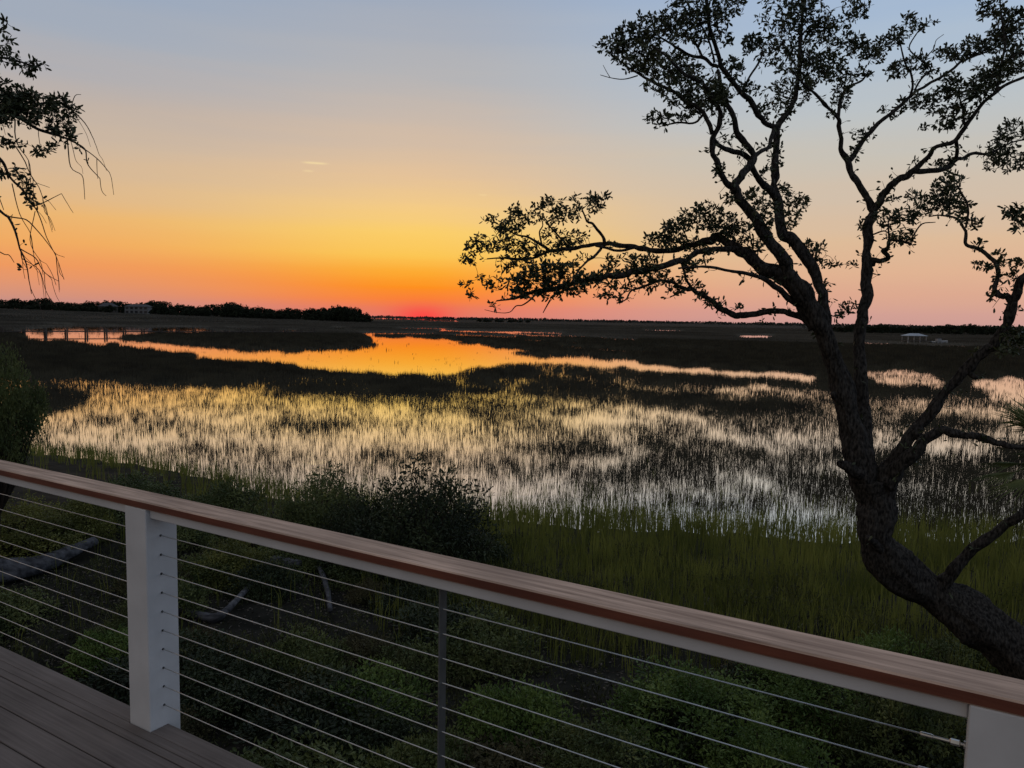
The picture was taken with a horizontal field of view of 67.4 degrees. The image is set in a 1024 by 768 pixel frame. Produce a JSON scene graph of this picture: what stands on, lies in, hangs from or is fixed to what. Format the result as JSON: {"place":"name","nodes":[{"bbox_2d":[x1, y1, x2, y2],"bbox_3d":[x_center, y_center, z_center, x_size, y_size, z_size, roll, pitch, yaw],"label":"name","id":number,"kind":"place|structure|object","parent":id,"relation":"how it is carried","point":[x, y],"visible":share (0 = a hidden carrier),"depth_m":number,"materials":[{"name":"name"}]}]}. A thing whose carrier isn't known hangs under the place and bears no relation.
{"place":"outdoors","nodes":[
{"label":"outdoors","id":0,"kind":"place"},
{"bbox_2d":[0,646,262,767],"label":"deck","id":1,"kind":"structure","parent":0,"point":[49,718],"depth_m":3.04,"materials":[{"name":"wood"}]},
{"bbox_2d":[0,460,1023,767],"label":"deck railing","id":2,"kind":"object","parent":1,"relation":"attached to","point":[988,706],"visible":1,"depth_m":2.24,"materials":[{"name":"brown wood"}]},
{"bbox_2d":[0,329,1023,537],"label":"marsh grass","id":3,"kind":"structure","parent":0,"point":[69,358],"depth_m":51.06,"materials":[{"name":"plant"}]},
{"bbox_2d":[0,309,1023,767],"bbox_3d":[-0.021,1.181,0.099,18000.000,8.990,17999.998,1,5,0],"label":"ground","id":4,"kind":"structure","parent":0,"point":[228,625],"depth_m":11.68,"materials":[{"name":"plant"}]},
{"bbox_2d":[0,611,26,638],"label":"weed clump","id":5,"kind":"object","parent":4,"relation":"on","point":[6,631],"visible":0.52,"depth_m":10.37,"materials":[{"name":"green plant"}]},
{"bbox_2d":[0,341,52,557],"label":"shrub","id":6,"kind":"object","parent":4,"relation":"on","point":[17,421],"visible":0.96,"depth_m":12.54,"materials":[{"name":"green plant"}]},
{"bbox_2d":[0,585,62,639],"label":"weed clump","id":7,"kind":"object","parent":4,"relation":"on","point":[21,601],"visible":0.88,"depth_m":10.71,"materials":[{"name":"green plant"}]},
{"bbox_2d":[38,298,51,303],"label":"tree","id":8,"kind":"object","parent":4,"relation":"on","point":[46,300],"visible":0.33,"depth_m":704.69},
{"bbox_2d":[0,492,95,567],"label":"shrub","id":9,"kind":"object","parent":4,"relation":"on","point":[31,526],"visible":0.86,"depth_m":13.42,"materials":[{"name":"green plant"}]},
{"bbox_2d":[44,303,53,309],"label":"tree","id":10,"kind":"object","parent":4,"relation":"on","point":[48,306],"visible":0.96,"depth_m":662.24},
{"bbox_2d":[0,537,98,584],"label":"fallen branch","id":11,"kind":"object","parent":4,"relation":"on","point":[17,569],"visible":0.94,"depth_m":12.78,"materials":[{"name":"wood"}]},
{"bbox_2d":[0,13,113,315],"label":"oak tree","id":12,"kind":"object","parent":4,"relation":"on","point":[14,104],"visible":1,"depth_m":8.04,"materials":[{"name":"green plant"}]},
{"bbox_2d":[66,307,80,311],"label":"tree","id":13,"kind":"object","parent":4,"relation":"on","point":[75,309],"visible":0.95,"depth_m":662.86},
{"bbox_2d":[42,498,120,549],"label":"shrub","id":14,"kind":"object","parent":4,"relation":"on","point":[87,508],"visible":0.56,"depth_m":14.56,"materials":[{"name":"green plant"}]},
{"bbox_2d":[76,305,88,310],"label":"tree","id":15,"kind":"object","parent":4,"relation":"on","point":[82,308],"visible":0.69,"depth_m":681.55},
{"bbox_2d":[83,300,96,310],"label":"tree","id":16,"kind":"object","parent":4,"relation":"on","point":[92,305],"visible":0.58,"depth_m":726.59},
{"bbox_2d":[60,640,123,675],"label":"weed clump","id":17,"kind":"object","parent":4,"relation":"on","point":[103,646],"visible":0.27,"depth_m":9.57,"materials":[{"name":"green plant"}]},
{"bbox_2d":[56,624,128,680],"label":"shrub","id":18,"kind":"object","parent":4,"relation":"on","point":[118,637],"visible":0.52,"depth_m":9.57,"materials":[{"name":"green plant"}]},
{"bbox_2d":[77,615,127,643],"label":"weed clump","id":19,"kind":"object","parent":4,"relation":"on","point":[123,625],"visible":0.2,"depth_m":10.29,"materials":[{"name":"green plant"}]},
{"bbox_2d":[98,303,118,312],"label":"house","id":20,"kind":"structure","parent":4,"relation":"on","point":[106,304],"depth_m":692.19,"materials":[{"name":"grey"}]},
{"bbox_2d":[104,305,117,312],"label":"tree","id":21,"kind":"object","parent":4,"relation":"on","point":[110,309],"visible":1,"depth_m":659.34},
{"bbox_2d":[115,512,125,537],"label":"weed clump","id":22,"kind":"object","parent":4,"relation":"on","point":[122,520],"visible":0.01,"depth_m":15.29,"materials":[{"name":"green plant"}]},
{"bbox_2d":[59,469,192,527],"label":"shrub","id":23,"kind":"object","parent":4,"relation":"on","point":[164,489],"visible":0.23,"depth_m":16.68,"materials":[{"name":"green plant"}]},
{"bbox_2d":[125,304,151,313],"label":"house","id":24,"kind":"structure","parent":4,"relation":"on","point":[138,308],"depth_m":680.47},
{"bbox_2d":[106,560,192,598],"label":"weed clump","id":25,"kind":"object","parent":4,"relation":"on","point":[122,583],"visible":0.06,"depth_m":12.03,"materials":[{"name":"green plant"}]},
{"bbox_2d":[148,305,159,313],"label":"tree","id":26,"kind":"object","parent":4,"relation":"on","point":[153,310],"visible":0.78,"depth_m":665.28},
{"bbox_2d":[113,573,211,622],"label":"weed clump","id":27,"kind":"object","parent":4,"relation":"on","point":[183,586],"visible":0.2,"depth_m":11.33,"materials":[{"name":"green plant"}]},
{"bbox_2d":[156,305,169,314],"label":"tree","id":28,"kind":"object","parent":4,"relation":"on","point":[161,310],"visible":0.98,"depth_m":659.49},
{"bbox_2d":[77,626,258,711],"bbox_3d":[-4.050,3.391,9.216,2.126,0.691,1.989,-2,6,-33],"label":"weed clump","id":29,"kind":"object","parent":4,"relation":"on","point":[122,677],"visible":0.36,"depth_m":9.04,"materials":[{"name":"green plant"}]},
{"bbox_2d":[163,301,172,314],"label":"tree","id":30,"kind":"object","parent":4,"relation":"on","point":[170,305],"visible":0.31,"depth_m":720.94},
{"bbox_2d":[175,304,189,312],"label":"tree","id":31,"kind":"object","parent":4,"relation":"on","point":[182,306],"visible":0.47,"depth_m":695.49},
{"bbox_2d":[176,525,218,550],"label":"weed clump","id":32,"kind":"object","parent":4,"relation":"on","point":[185,533],"visible":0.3,"depth_m":14.30,"materials":[{"name":"green plant"}]},
{"bbox_2d":[180,703,216,740],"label":"weed clump","id":33,"kind":"object","parent":4,"relation":"on","point":[184,726],"visible":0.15,"depth_m":8.06,"materials":[{"name":"green plant"}]},
{"bbox_2d":[180,623,230,666],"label":"weed clump","id":34,"kind":"object","parent":4,"relation":"on","point":[208,633],"visible":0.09,"depth_m":10.13,"materials":[{"name":"green plant"}]},
{"bbox_2d":[177,550,244,594],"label":"weed clump","id":35,"kind":"object","parent":4,"relation":"on","point":[184,567],"visible":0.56,"depth_m":12.55,"materials":[{"name":"green plant"}]},
{"bbox_2d":[205,304,218,315],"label":"tree","id":36,"kind":"object","parent":4,"relation":"on","point":[213,311],"visible":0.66,"depth_m":696.26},
{"bbox_2d":[219,305,229,316],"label":"tree","id":37,"kind":"object","parent":4,"relation":"on","point":[224,310],"visible":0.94,"depth_m":660.36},
{"bbox_2d":[178,561,277,622],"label":"fallen branch","id":38,"kind":"object","parent":4,"relation":"on","point":[218,616],"visible":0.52,"depth_m":11.18,"materials":[{"name":"wood"}]},
{"bbox_2d":[185,478,276,543],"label":"shrub","id":39,"kind":"object","parent":4,"relation":"on","point":[222,495],"visible":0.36,"depth_m":16.47,"materials":[{"name":"green plant"}]},
{"bbox_2d":[179,537,283,595],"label":"shrub","id":40,"kind":"object","parent":4,"relation":"on","point":[259,555],"visible":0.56,"depth_m":12.83,"materials":[{"name":"green plant"}]},
{"bbox_2d":[228,306,242,316],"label":"tree","id":41,"kind":"object","parent":4,"relation":"on","point":[235,312],"visible":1,"depth_m":659.84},
{"bbox_2d":[180,654,296,737],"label":"weed clump","id":42,"kind":"object","parent":4,"relation":"on","point":[230,684],"visible":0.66,"depth_m":8.46,"materials":[{"name":"green plant"}]},
{"bbox_2d":[203,661,310,735],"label":"weed clump","id":43,"kind":"object","parent":4,"relation":"on","point":[267,696],"visible":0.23,"depth_m":8.48,"materials":[{"name":"green plant"}]},
{"bbox_2d":[224,553,308,603],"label":"weed clump","id":44,"kind":"object","parent":4,"relation":"on","point":[275,573],"visible":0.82,"depth_m":12.31,"materials":[{"name":"green plant"}]},
{"bbox_2d":[265,556,301,567],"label":"fallen branch","id":45,"kind":"object","parent":4,"relation":"on","point":[297,561],"visible":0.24,"depth_m":13.91,"materials":[{"name":"wood"}]},
{"bbox_2d":[277,313,290,318],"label":"tree","id":46,"kind":"object","parent":4,"relation":"on","point":[285,315],"visible":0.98,"depth_m":684.67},
{"bbox_2d":[244,666,334,727],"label":"weed clump","id":47,"kind":"object","parent":4,"relation":"on","point":[299,682],"visible":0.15,"depth_m":8.45,"materials":[{"name":"green plant"}]},
{"bbox_2d":[257,547,329,571],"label":"weed clump","id":48,"kind":"object","parent":4,"relation":"on","point":[279,552],"visible":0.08,"depth_m":14.32,"materials":[{"name":"green plant"}]},
{"bbox_2d":[242,621,354,688],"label":"shrub","id":49,"kind":"object","parent":4,"relation":"on","point":[311,655],"visible":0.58,"depth_m":9.30,"materials":[{"name":"green plant"}]},
{"bbox_2d":[295,308,306,318],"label":"tree","id":50,"kind":"object","parent":4,"relation":"on","point":[301,314],"visible":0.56,"depth_m":705.96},
{"bbox_2d":[279,552,334,578],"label":"weed clump","id":51,"kind":"object","parent":4,"relation":"on","point":[309,566],"visible":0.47,"depth_m":13.99,"materials":[{"name":"green plant"}]},
{"bbox_2d":[230,720,388,767],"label":"weed clump","id":52,"kind":"object","parent":4,"relation":"on","point":[279,761],"visible":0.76,"depth_m":7.22,"materials":[{"name":"green plant"}]},
{"bbox_2d":[304,308,320,317],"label":"tree","id":53,"kind":"object","parent":4,"relation":"on","point":[312,310],"visible":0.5,"depth_m":692.11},
{"bbox_2d":[255,460,374,548],"bbox_3d":[-3.928,2.535,15.665,2.608,1.994,2.592,-2,6,-30],"label":"shrub","id":54,"kind":"object","parent":4,"relation":"on","point":[308,512],"visible":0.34,"depth_m":15.49,"materials":[{"name":"green plant"}]},
{"bbox_2d":[317,564,331,612],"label":"fallen branch","id":55,"kind":"object","parent":4,"relation":"on","point":[327,590],"visible":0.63,"depth_m":12.62,"materials":[{"name":"wood"}]},
{"bbox_2d":[227,661,433,767],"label":"weed clump","id":56,"kind":"object","parent":4,"relation":"on","point":[284,728],"visible":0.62,"depth_m":7.96,"materials":[{"name":"green plant"}]},
{"bbox_2d":[332,309,340,320],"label":"tree","id":57,"kind":"object","parent":4,"relation":"on","point":[336,315],"visible":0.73,"depth_m":665.61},
{"bbox_2d":[339,307,348,320],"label":"tree","id":58,"kind":"object","parent":4,"relation":"on","point":[343,309],"visible":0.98,"depth_m":660.66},
{"bbox_2d":[347,311,359,321],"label":"tree","id":59,"kind":"object","parent":4,"relation":"on","point":[353,317],"visible":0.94,"depth_m":660.61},
{"bbox_2d":[316,564,391,592],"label":"weed clump","id":60,"kind":"object","parent":4,"relation":"on","point":[344,576],"visible":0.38,"depth_m":13.30,"materials":[{"name":"green plant"}]},
{"bbox_2d":[309,482,418,580],"bbox_3d":[-2.744,2.750,14.437,2.409,1.805,2.391,4,6,29],"label":"shrub","id":61,"kind":"object","parent":4,"relation":"on","point":[340,515],"visible":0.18,"depth_m":14.21,"materials":[{"name":"green plant"}]},
{"bbox_2d":[330,625,401,671],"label":"weed clump","id":62,"kind":"object","parent":4,"relation":"on","point":[362,645],"visible":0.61,"depth_m":9.85,"materials":[{"name":"green plant"}]},
{"bbox_2d":[343,576,391,608],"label":"weed clump","id":63,"kind":"object","parent":4,"relation":"on","point":[360,593],"visible":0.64,"depth_m":12.27,"materials":[{"name":"green plant"}]},
{"bbox_2d":[312,655,437,743],"bbox_3d":[-1.506,3.452,8.410,1.538,0.659,1.436,1,5,-4],"label":"shrub","id":64,"kind":"object","parent":4,"relation":"on","point":[368,678],"visible":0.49,"depth_m":8.41,"materials":[{"name":"green plant"}]},
{"bbox_2d":[342,712,435,767],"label":"weed clump","id":65,"kind":"object","parent":4,"relation":"on","point":[403,728],"visible":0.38,"depth_m":7.62,"materials":[{"name":"green plant"}]},
{"bbox_2d":[379,577,417,589],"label":"weed clump","id":66,"kind":"object","parent":4,"relation":"on","point":[394,582],"visible":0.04,"depth_m":13.12,"materials":[{"name":"green plant"}]},
{"bbox_2d":[363,582,458,623],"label":"weed clump","id":67,"kind":"object","parent":4,"relation":"on","point":[401,593],"visible":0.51,"depth_m":12.03,"materials":[{"name":"green plant"}]},
{"bbox_2d":[363,634,462,689],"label":"weed clump","id":68,"kind":"object","parent":4,"relation":"on","point":[420,646],"visible":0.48,"depth_m":9.66,"materials":[{"name":"green plant"}]},
{"bbox_2d":[358,718,474,767],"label":"shrub","id":69,"kind":"object","parent":4,"relation":"on","point":[416,757],"visible":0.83,"depth_m":7.08,"materials":[{"name":"green plant"}]},
{"bbox_2d":[341,452,509,589],"bbox_3d":[-1.646,2.438,14.077,3.276,2.613,3.300,1,5,0],"label":"shrub","id":70,"kind":"object","parent":4,"relation":"on","point":[431,535],"visible":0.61,"depth_m":13.60,"materials":[{"name":"green plant"}]},
{"bbox_2d":[384,599,518,666],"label":"shrub","id":71,"kind":"object","parent":4,"relation":"on","point":[431,618],"visible":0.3,"depth_m":10.71,"materials":[{"name":"green plant"}]},
{"bbox_2d":[430,588,486,607],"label":"weed clump","id":72,"kind":"object","parent":4,"relation":"on","point":[462,596],"visible":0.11,"depth_m":12.54,"materials":[{"name":"green plant"}]},
{"bbox_2d":[416,602,548,685],"bbox_3d":[-0.440,3.429,10.134,1.915,0.756,1.785,2,5,15],"label":"shrub","id":73,"kind":"object","parent":4,"relation":"on","point":[482,636],"visible":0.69,"depth_m":9.99,"materials":[{"name":"green plant"}]},
{"bbox_2d":[458,533,514,567],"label":"shrub","id":74,"kind":"object","parent":4,"relation":"on","point":[503,556],"visible":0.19,"depth_m":14.83,"materials":[{"name":"green plant"}]},
{"bbox_2d":[433,729,568,767],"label":"weed clump","id":75,"kind":"object","parent":4,"relation":"on","point":[498,761],"visible":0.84,"depth_m":7.17,"materials":[{"name":"green plant"}]},
{"bbox_2d":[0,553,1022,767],"bbox_3d":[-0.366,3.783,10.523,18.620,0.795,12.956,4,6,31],"label":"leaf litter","id":76,"kind":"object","parent":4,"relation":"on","point":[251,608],"visible":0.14,"depth_m":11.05,"materials":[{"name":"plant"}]},
{"bbox_2d":[0,426,1023,695],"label":"shore grass","id":77,"kind":"structure","parent":4,"relation":"on","point":[832,560],"depth_m":16.03,"materials":[{"name":"plant"}]},
{"bbox_2d":[0,308,1023,347],"bbox_3d":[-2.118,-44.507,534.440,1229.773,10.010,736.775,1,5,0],"label":"marsh grass","id":78,"kind":"structure","parent":4,"relation":"on","point":[695,332],"depth_m":377.18,"materials":[{"name":"plant"}]},
{"bbox_2d":[0,521,1023,767],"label":"undergrowth","id":79,"kind":"object","parent":4,"relation":"on","point":[398,583],"visible":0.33,"depth_m":10.64,"materials":[{"name":"plant"}]},
{"bbox_2d":[452,673,580,761],"bbox_3d":[0.022,3.443,7.996,1.354,0.725,1.451,3,5,26],"label":"shrub","id":80,"kind":"object","parent":4,"relation":"on","point":[548,707],"visible":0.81,"depth_m":7.91,"materials":[{"name":"green plant"}]},
{"bbox_2d":[85,311,1017,327],"bbox_3d":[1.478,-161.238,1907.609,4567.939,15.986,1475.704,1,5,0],"label":"distant wood","id":81,"kind":"object","parent":4,"relation":"on","point":[618,321],"visible":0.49,"depth_m":2360.33,"materials":[{"name":"plant"}]},
{"bbox_2d":[516,711,667,767],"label":"shrub","id":82,"kind":"object","parent":4,"relation":"on","point":[587,748],"visible":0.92,"depth_m":7.12,"materials":[{"name":"green plant"}]},
{"bbox_2d":[578,743,670,767],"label":"weed clump","id":83,"kind":"object","parent":4,"relation":"on","point":[653,762],"visible":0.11,"depth_m":7.28,"materials":[{"name":"green plant"}]},
{"bbox_2d":[593,654,784,767],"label":"shrub","id":84,"kind":"object","parent":4,"relation":"on","point":[704,690],"visible":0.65,"depth_m":8.02,"materials":[{"name":"green plant"}]},
{"bbox_2d":[626,678,782,767],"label":"weed clump","id":85,"kind":"object","parent":4,"relation":"on","point":[686,742],"visible":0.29,"depth_m":7.77,"materials":[{"name":"green plant"}]},
{"bbox_2d":[458,0,1023,679],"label":"oak tree","id":86,"kind":"object","parent":4,"relation":"on","point":[968,616],"visible":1,"depth_m":6.99,"materials":[{"name":"plant"}]},
{"bbox_2d":[710,658,803,711],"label":"weed clump","id":87,"kind":"object","parent":4,"relation":"on","point":[729,661],"visible":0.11,"depth_m":9.21,"materials":[{"name":"green plant"}]},
{"bbox_2d":[685,708,839,767],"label":"shrub","id":88,"kind":"object","parent":4,"relation":"on","point":[764,743],"visible":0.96,"depth_m":7.04,"materials":[{"name":"green plant"}]},
{"bbox_2d":[711,660,839,727],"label":"weed clump","id":89,"kind":"object","parent":4,"relation":"on","point":[738,673],"visible":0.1,"depth_m":8.88,"materials":[{"name":"green plant"}]},
{"bbox_2d":[756,684,846,745],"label":"weed clump","id":90,"kind":"object","parent":4,"relation":"on","point":[779,721],"visible":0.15,"depth_m":8.34,"materials":[{"name":"green plant"}]},
{"bbox_2d":[721,661,883,765],"bbox_3d":[3.187,3.468,8.610,1.849,0.829,1.910,-2,6,-33],"label":"shrub","id":91,"kind":"object","parent":4,"relation":"on","point":[792,686],"visible":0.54,"depth_m":8.30,"materials":[{"name":"green plant"}]},
{"bbox_2d":[834,326,848,332],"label":"tree","id":92,"kind":"object","parent":4,"relation":"on","point":[842,329],"visible":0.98,"depth_m":514.89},
{"bbox_2d":[869,325,883,333],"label":"tree","id":93,"kind":"object","parent":4,"relation":"on","point":[879,329],"visible":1,"depth_m":496.49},
{"bbox_2d":[881,324,891,332],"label":"tree","id":94,"kind":"object","parent":4,"relation":"on","point":[885,327],"visible":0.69,"depth_m":499.34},
{"bbox_2d":[845,623,937,660],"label":"shrub","id":95,"kind":"object","parent":4,"relation":"on","point":[884,644],"visible":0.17,"depth_m":10.05,"materials":[{"name":"green plant"}]},
{"bbox_2d":[827,692,966,767],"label":"shrub","id":96,"kind":"object","parent":4,"relation":"on","point":[918,716],"visible":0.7,"depth_m":7.46,"materials":[{"name":"green plant"}]},
{"bbox_2d":[893,325,909,333],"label":"tree","id":97,"kind":"object","parent":4,"relation":"on","point":[898,329],"visible":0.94,"depth_m":514.43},
{"bbox_2d":[841,703,966,767],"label":"weed clump","id":98,"kind":"object","parent":4,"relation":"on","point":[950,761],"visible":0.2,"depth_m":7.40,"materials":[{"name":"green plant"}]},
{"bbox_2d":[900,326,913,332],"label":"tree","id":99,"kind":"object","parent":4,"relation":"on","point":[907,329],"visible":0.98,"depth_m":511.04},
{"bbox_2d":[920,327,930,333],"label":"tree","id":100,"kind":"object","parent":4,"relation":"on","point":[926,330],"visible":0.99,"depth_m":521.28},
{"bbox_2d":[945,325,962,334],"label":"tree","id":101,"kind":"object","parent":4,"relation":"on","point":[956,329],"visible":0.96,"depth_m":521.02,"materials":[{"name":"plant"}]},
{"bbox_2d":[916,631,1000,674],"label":"shrub","id":102,"kind":"object","parent":4,"relation":"on","point":[973,663],"visible":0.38,"depth_m":10.05,"materials":[{"name":"green plant"}]},
{"bbox_2d":[962,323,976,334],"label":"tree","id":103,"kind":"object","parent":4,"relation":"on","point":[970,330],"visible":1,"depth_m":490.98,"materials":[{"name":"plant"}]},
{"bbox_2d":[975,325,985,334],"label":"tree","id":104,"kind":"object","parent":4,"relation":"on","point":[980,329],"visible":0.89,"depth_m":520.69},
{"bbox_2d":[964,396,1023,504],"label":"palm tree","id":105,"kind":"object","parent":4,"relation":"on","point":[1018,413],"visible":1,"depth_m":7.81,"materials":[{"name":"green plant"}]},
{"bbox_2d":[0,0,1023,326],"label":"sky","id":106,"kind":"structure","parent":0,"point":[270,154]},
{"bbox_2d":[1,318,1023,543],"bbox_3d":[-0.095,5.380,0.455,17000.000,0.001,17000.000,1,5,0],"label":"water","id":107,"kind":"structure","parent":0,"point":[409,353],"depth_m":39.06,"materials":[{"name":"liquid"}]},
{"bbox_2d":[0,326,314,334],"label":"dock","id":108,"kind":"object","parent":107,"relation":"in","point":[65,331],"visible":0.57,"depth_m":183.89,"materials":[{"name":"wood"}]},
{"bbox_2d":[901,333,926,342],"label":"boathouse","id":109,"kind":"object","parent":107,"relation":"in","point":[914,335],"visible":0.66,"depth_m":244.05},
{"bbox_2d":[928,338,947,343],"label":"motor boat","id":110,"kind":"object","parent":107,"relation":"on","point":[938,340],"visible":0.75,"depth_m":240.22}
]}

